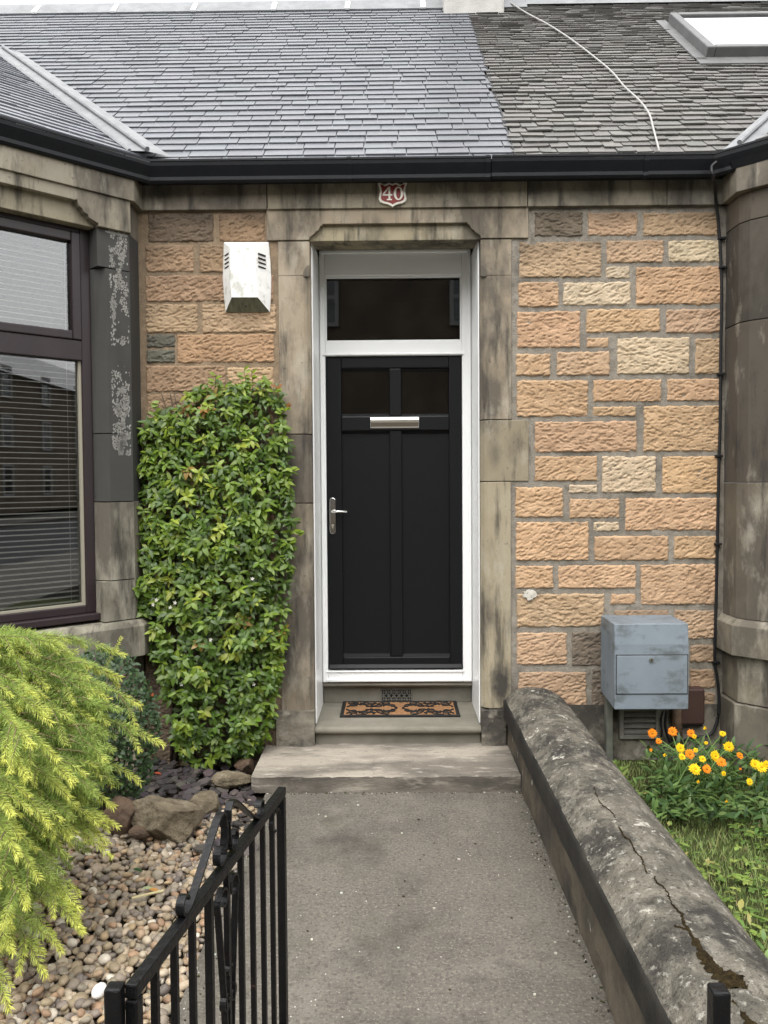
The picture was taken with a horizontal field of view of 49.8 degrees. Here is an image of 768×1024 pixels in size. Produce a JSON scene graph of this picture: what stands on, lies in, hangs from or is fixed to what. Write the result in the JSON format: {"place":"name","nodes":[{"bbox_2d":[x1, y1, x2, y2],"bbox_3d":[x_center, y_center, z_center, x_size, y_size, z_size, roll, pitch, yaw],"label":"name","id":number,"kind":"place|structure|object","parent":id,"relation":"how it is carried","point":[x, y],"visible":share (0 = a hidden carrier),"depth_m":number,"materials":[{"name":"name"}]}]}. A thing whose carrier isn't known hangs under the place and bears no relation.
{"place":"outdoors","nodes":[
{"label":"outdoors","id":0,"kind":"place"},
{"bbox_2d":[4,765,265,1023],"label":"garden bed","id":1,"kind":"object","parent":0,"point":[201,776],"depth_m":3.15,"materials":[{"name":"soil"}]},
{"bbox_2d":[0,623,166,1016],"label":"golden conifer","id":2,"kind":"object","parent":1,"relation":"on","point":[50,758],"visible":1,"depth_m":2.72,"materials":[{"name":"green plant"}]},
{"bbox_2d":[61,643,163,812],"bbox_3d":[-1.271,1.013,3.729,0.509,0.820,0.246,0,2,1],"label":"dark shrub","id":3,"kind":"object","parent":1,"relation":"on","point":[122,752],"visible":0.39,"depth_m":3.73,"materials":[{"name":"green plant"}]},
{"bbox_2d":[101,796,135,835],"bbox_3d":[-1.155,1.368,3.725,0.200,0.204,0.187,2,3,45],"label":"garden rock","id":4,"kind":"object","parent":1,"relation":"on","point":[123,813],"visible":0.53,"depth_m":3.64,"materials":[{"name":"brown stone"}]},
{"bbox_2d":[0,799,257,1023],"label":"pebbles","id":5,"kind":"object","parent":1,"relation":"on","point":[94,882],"visible":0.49,"depth_m":2.89,"materials":[{"name":"beige gravel"}]},
{"bbox_2d":[0,893,64,1023],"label":"needle litter","id":6,"kind":"object","parent":5,"relation":"on","point":[27,971],"visible":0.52,"depth_m":2.59,"materials":[{"name":"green plant"}]},
{"bbox_2d":[91,982,106,998],"bbox_3d":[-0.864,1.452,2.511,0.042,0.035,0.066,0,2,1],"label":"white pebble","id":7,"kind":"object","parent":5,"relation":"on","point":[98,989],"visible":0.9,"depth_m":2.49,"materials":[{"name":"stone"}]},
{"bbox_2d":[128,825,150,839],"bbox_3d":[-1.062,1.395,3.609,0.106,0.059,0.084,0,2,1],"label":"garden rock","id":8,"kind":"object","parent":5,"relation":"on","point":[137,832],"visible":0.85,"depth_m":3.58,"materials":[{"name":"brown stone"}]},
{"bbox_2d":[132,889,163,898],"bbox_3d":[-0.879,1.423,3.083,0.117,0.004,0.013,-2,2,-29],"label":"dry leaf blade","id":9,"kind":"object","parent":5,"relation":"on","point":[146,894],"visible":1,"depth_m":3.08,"materials":[{"name":"plant"}]},
{"bbox_2d":[131,795,204,846],"bbox_3d":[-0.964,1.372,3.652,0.335,0.229,0.236,0,2,1],"label":"garden rock","id":10,"kind":"object","parent":1,"relation":"on","point":[176,821],"visible":0.83,"depth_m":3.60,"materials":[{"name":"beige stone"}]},
{"bbox_2d":[128,748,257,856],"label":"slate chips","id":11,"kind":"object","parent":1,"relation":"on","point":[188,785],"visible":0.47,"depth_m":4.18,"materials":[{"name":"grey stone"}]},
{"bbox_2d":[189,790,219,813],"bbox_3d":[-0.847,1.381,3.900,0.150,0.123,0.126,-1,2,-14],"label":"garden rock","id":12,"kind":"object","parent":1,"relation":"on","point":[207,802],"visible":0.62,"depth_m":3.88,"materials":[{"name":"beige stone"}]},
{"bbox_2d":[210,770,250,788],"bbox_3d":[-0.770,1.357,4.197,0.214,0.080,0.119,0,2,1],"label":"garden rock","id":13,"kind":"object","parent":1,"relation":"on","point":[226,779],"visible":0.98,"depth_m":4.16,"materials":[{"name":"beige stone"}]},
{"bbox_2d":[234,758,253,773],"bbox_3d":[-0.743,1.362,4.441,0.098,0.088,0.093,1,2,32],"label":"garden rock","id":14,"kind":"object","parent":1,"relation":"on","point":[244,765],"visible":0.96,"depth_m":4.41,"materials":[{"name":"brown stone"}]},
{"bbox_2d":[0,0,530,780],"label":"terraced house","id":15,"kind":"structure","parent":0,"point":[154,158],"depth_m":4.69,"materials":[{"name":"stone"}]},
{"bbox_2d":[0,212,100,630],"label":"bay window","id":16,"kind":"structure","parent":15,"relation":"in","point":[73,344],"depth_m":4.25,"materials":[{"name":"brown paint"}]},
{"bbox_2d":[132,365,304,768],"bbox_3d":[-0.922,0.317,4.438,0.992,2.202,0.368,0,2,1],"label":"climbing shrub","id":17,"kind":"object","parent":15,"relation":"attached to","point":[190,548],"visible":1,"depth_m":4.42,"materials":[{"name":"green plant"}]},
{"bbox_2d":[223,242,270,311],"bbox_3d":[-0.748,-1.282,4.489,0.268,0.382,0.080,0,2,1],"label":"alarm box","id":18,"kind":"object","parent":15,"relation":"attached to","point":[246,276],"visible":1,"depth_m":4.46,"materials":[{"name":"white plastic"}]},
{"bbox_2d":[378,183,406,207],"bbox_3d":[0.046,-1.709,4.463,0.157,0.129,0.022,0,2,1],"label":"number plate","id":19,"kind":"object","parent":15,"relation":"attached to","point":[392,195],"visible":1,"depth_m":4.46,"materials":[{"name":"red metal"}]},
{"bbox_2d":[326,356,461,668],"bbox_3d":[0.064,0.011,5.011,0.815,1.894,0.108,0,2,1],"label":"front door","id":20,"kind":"structure","parent":15,"relation":"in","point":[394,481],"depth_m":5.03,"materials":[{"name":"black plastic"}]},
{"bbox_2d":[381,688,411,700],"bbox_3d":[0.077,1.133,5.135,0.193,0.092,0.060,0,2,1],"label":"air brick","id":21,"kind":"object","parent":15,"relation":"attached to","point":[396,694],"visible":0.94,"depth_m":5.11,"materials":[{"name":"grey"}]},
{"bbox_2d":[180,792,614,1023],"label":"path","id":22,"kind":"structure","parent":0,"point":[494,963],"depth_m":2.92,"materials":[{"name":"concrete"}]},
{"bbox_2d":[104,981,125,1023],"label":"gate post","id":23,"kind":"object","parent":22,"relation":"on","point":[114,1002],"visible":1,"depth_m":1.30,"materials":[{"name":"black metal"}]},
{"bbox_2d":[125,787,287,1023],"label":"garden gate","id":24,"kind":"structure","parent":23,"relation":"attached to","point":[193,902],"depth_m":1.76,"materials":[{"name":"black metal"}]},
{"bbox_2d":[251,741,520,792],"bbox_3d":[0.014,1.341,4.522,1.342,0.086,0.801,0,2,1],"label":"concrete step","id":25,"kind":"object","parent":22,"relation":"on","point":[394,767],"visible":0.88,"depth_m":4.22,"materials":[{"name":"grey concrete"}]},
{"bbox_2d":[315,702,480,742],"bbox_3d":[0.081,1.235,4.855,0.923,0.102,0.527,0,2,1],"label":"stone step","id":26,"kind":"object","parent":25,"relation":"on","point":[331,726],"visible":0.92,"depth_m":4.63,"materials":[{"name":"grey stone"}]},
{"bbox_2d":[340,701,460,717],"bbox_3d":[0.094,1.172,4.940,0.698,0.016,0.321,0,2,1],"label":"doormat","id":27,"kind":"object","parent":26,"relation":"on","point":[360,709],"visible":1,"depth_m":4.91,"materials":[{"name":"brown fabric"}]},
{"bbox_2d":[183,791,615,1023],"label":"path debris","id":28,"kind":"object","parent":22,"relation":"on","point":[555,953],"visible":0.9,"depth_m":3.02,"materials":[{"name":"beige plant"}]},
{"bbox_2d":[707,982,730,1023],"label":"gate post","id":29,"kind":"object","parent":22,"relation":"on","point":[718,1003],"visible":1,"depth_m":1.30,"materials":[{"name":"black metal"}]},
{"bbox_2d":[612,746,767,952],"bbox_3d":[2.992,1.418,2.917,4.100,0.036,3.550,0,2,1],"label":"lawn","id":30,"kind":"structure","parent":0,"point":[730,883],"depth_m":3.52,"materials":[{"name":"plant"}]},
{"bbox_2d":[503,687,767,1023],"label":"boundary wall","id":31,"kind":"structure","parent":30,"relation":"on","point":[666,937],"depth_m":2.48,"materials":[{"name":"stone"}]},
{"bbox_2d":[613,760,767,957],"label":"weeds","id":32,"kind":"object","parent":30,"relation":"on","point":[740,904],"visible":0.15,"depth_m":3.15,"materials":[{"name":"green plant"}]},
{"bbox_2d":[635,726,767,832],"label":"marigold plant","id":33,"kind":"object","parent":30,"relation":"on","point":[695,769],"visible":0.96,"depth_m":3.89,"materials":[{"name":"green plant"}]},
{"bbox_2d":[741,757,767,835],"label":"marigold plant","id":34,"kind":"object","parent":30,"relation":"on","point":[761,766],"visible":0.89,"depth_m":3.74,"materials":[{"name":"yellow plant"}]},
{"label":"ground","id":35,"kind":"structure","parent":0,"visible":0},
{"bbox_2d":[442,0,767,775],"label":"terraced house","id":36,"kind":"structure","parent":35,"relation":"on","point":[618,398],"depth_m":4.53,"materials":[{"name":"stone"}]},
{"bbox_2d":[510,2,660,152],"bbox_3d":[1.363,-3.132,5.733,0.223,2.388,2.870,-1,2,-7],"label":"roof cable","id":37,"kind":"object","parent":36,"relation":"on","point":[629,91],"visible":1,"depth_m":5.47,"materials":[{"name":"grey plastic"}]},
{"bbox_2d":[618,709,659,738],"bbox_3d":[1.405,1.153,4.568,0.222,0.189,0.045,0,2,1],"label":"wall vent","id":38,"kind":"object","parent":36,"relation":"attached to","point":[650,718],"depth_m":4.55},
{"bbox_2d":[601,615,688,759],"bbox_3d":[1.390,1.000,4.439,0.383,0.854,0.310,0,2,1],"label":"meter box","id":39,"kind":"object","parent":36,"relation":"attached to","point":[644,661],"visible":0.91,"depth_m":4.29,"materials":[{"name":"grey metal"}]},
{"bbox_2d":[617,655,686,693],"bbox_3d":[1.388,0.842,4.287,0.364,0.198,0.019,0,2,1],"label":"door","id":40,"kind":"structure","parent":39,"relation":"in","point":[655,674],"depth_m":4.29,"materials":[{"name":"grey metal"}]},
{"bbox_2d":[660,710,682,744],"bbox_3d":[1.578,1.185,4.548,0.134,0.198,0.022,-1,2,-12],"label":"meter cable","id":41,"kind":"object","parent":36,"relation":"attached to","point":[665,727],"visible":0.83,"depth_m":4.53,"materials":[{"name":"black plastic"}]},
{"bbox_2d":[671,709,682,747],"bbox_3d":[1.608,1.121,4.547,0.058,0.340,0.060,0,2,1],"label":"wall pipe","id":42,"kind":"object","parent":36,"relation":"attached to","point":[676,719],"depth_m":4.52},
{"bbox_2d":[681,686,704,726],"bbox_3d":[1.680,1.068,4.557,0.148,0.214,0.075,0,2,1],"label":"junction box","id":43,"kind":"object","parent":36,"relation":"attached to","point":[692,715],"visible":0.65,"depth_m":4.52,"materials":[{"name":"brown plastic"}]},
{"bbox_2d":[682,161,726,742],"bbox_3d":[1.739,-0.271,4.441,0.236,3.112,0.208,0,2,1],"label":"wall cable","id":44,"kind":"object","parent":36,"relation":"attached to","point":[721,267],"depth_m":4.52,"materials":[{"name":"black plastic"}]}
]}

